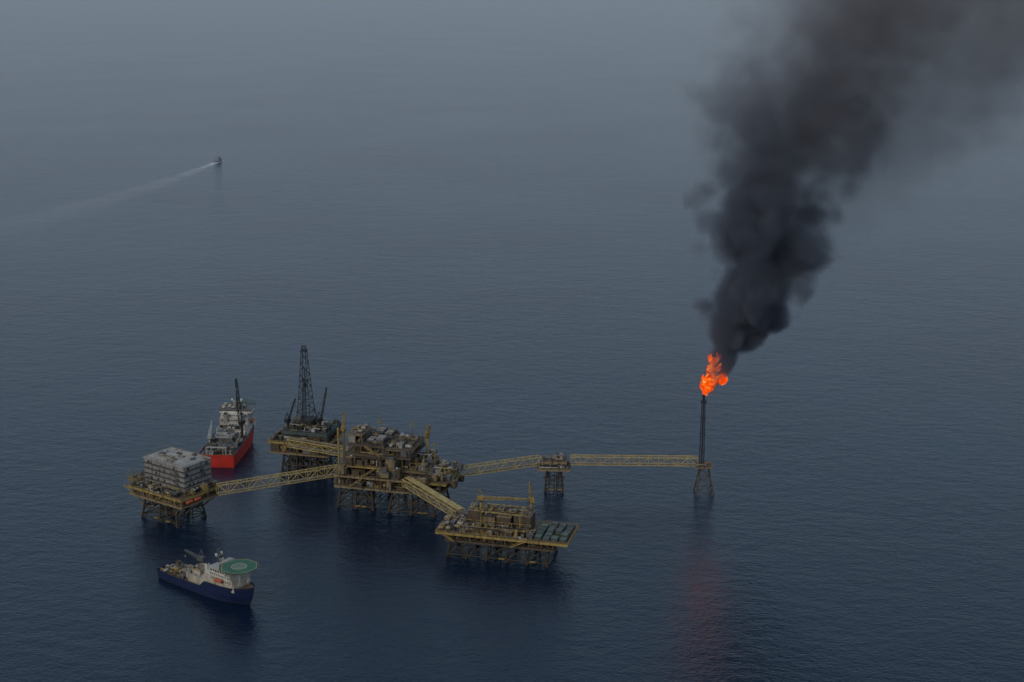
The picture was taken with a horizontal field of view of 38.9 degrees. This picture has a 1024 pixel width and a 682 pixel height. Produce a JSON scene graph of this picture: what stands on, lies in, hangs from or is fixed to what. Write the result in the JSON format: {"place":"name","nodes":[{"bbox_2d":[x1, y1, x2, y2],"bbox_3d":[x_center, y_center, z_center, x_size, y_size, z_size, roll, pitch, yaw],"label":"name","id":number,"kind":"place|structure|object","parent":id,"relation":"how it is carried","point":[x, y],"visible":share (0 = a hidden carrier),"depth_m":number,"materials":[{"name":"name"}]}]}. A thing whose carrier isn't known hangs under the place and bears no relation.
{"place":"outdoors","nodes":[
{"label":"outdoors","id":0,"kind":"place"},
{"bbox_2d":[0,0,1023,681],"bbox_3d":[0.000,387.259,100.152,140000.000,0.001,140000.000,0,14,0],"label":"sea","id":1,"kind":"structure","parent":0,"point":[478,232],"depth_m":1666.43,"materials":[{"name":"blue liquid"}]},
{"bbox_2d":[123,446,221,527],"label":"oil platform","id":2,"kind":"structure","parent":1,"relation":"in","point":[176,479],"depth_m":1077.43,"materials":[{"name":"metal"}]},
{"bbox_2d":[157,548,258,604],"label":"support vessel","id":3,"kind":"object","parent":1,"relation":"on","point":[228,579],"visible":1,"depth_m":944.91,"materials":[{"name":"blue paint"}]},
{"bbox_2d":[213,152,221,162],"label":"fishing trawler","id":4,"kind":"object","parent":1,"relation":"on","point":[218,159],"visible":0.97,"depth_m":3056.44,"materials":[{"name":"grey paint"}]},
{"bbox_2d":[199,379,255,467],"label":"diving support ship","id":5,"kind":"object","parent":1,"relation":"on","point":[228,444],"visible":1,"depth_m":1226.55,"materials":[{"name":"red paint"}]},
{"bbox_2d":[267,345,341,478],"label":"oil platform","id":6,"kind":"structure","parent":1,"relation":"in","point":[314,427],"depth_m":1171.85,"materials":[{"name":"metal"}]},
{"bbox_2d":[334,410,463,517],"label":"oil platform","id":7,"kind":"structure","parent":1,"relation":"in","point":[382,459],"depth_m":1093.50,"materials":[{"name":"metal"}]},
{"bbox_2d":[216,464,337,495],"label":"truss bridge","id":8,"kind":"structure","parent":7,"relation":"attached to","point":[256,479],"depth_m":1094.00,"materials":[{"name":"yellow paint"}]},
{"bbox_2d":[286,436,348,456],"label":"truss bridge","id":9,"kind":"structure","parent":7,"relation":"attached to","point":[310,448],"depth_m":1146.02,"materials":[{"name":"yellow paint"}]},
{"bbox_2d":[402,476,464,516],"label":"truss bridge","id":10,"kind":"structure","parent":7,"relation":"attached to","point":[438,502],"depth_m":1054.47,"materials":[{"name":"yellow paint"}]},
{"bbox_2d":[435,481,578,567],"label":"oil platform","id":11,"kind":"structure","parent":1,"relation":"in","point":[510,527],"depth_m":1006.75,"materials":[{"name":"metal"}]},
{"bbox_2d":[537,453,570,492],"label":"bridge support platform","id":12,"kind":"structure","parent":1,"relation":"in","point":[559,463],"depth_m":1134.40,"materials":[{"name":"metal"}]},
{"bbox_2d":[452,455,541,477],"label":"truss bridge","id":13,"kind":"structure","parent":12,"relation":"attached to","point":[497,469],"depth_m":1121.43,"materials":[{"name":"yellow paint"}]},
{"bbox_2d":[693,394,713,494],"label":"flare tower","id":14,"kind":"structure","parent":1,"relation":"in","point":[701,465],"depth_m":1130.57,"materials":[{"name":"grey metal"}]},
{"bbox_2d":[570,454,697,466],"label":"truss bridge","id":15,"kind":"structure","parent":14,"relation":"attached to","point":[638,463],"depth_m":1134.47,"materials":[{"name":"yellow paint"}]},
{"bbox_2d":[699,351,728,395],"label":"flame","id":16,"kind":"object","parent":14,"relation":"on","point":[710,381],"visible":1,"depth_m":1113.21,"materials":[{"name":"orange"}]}
]}

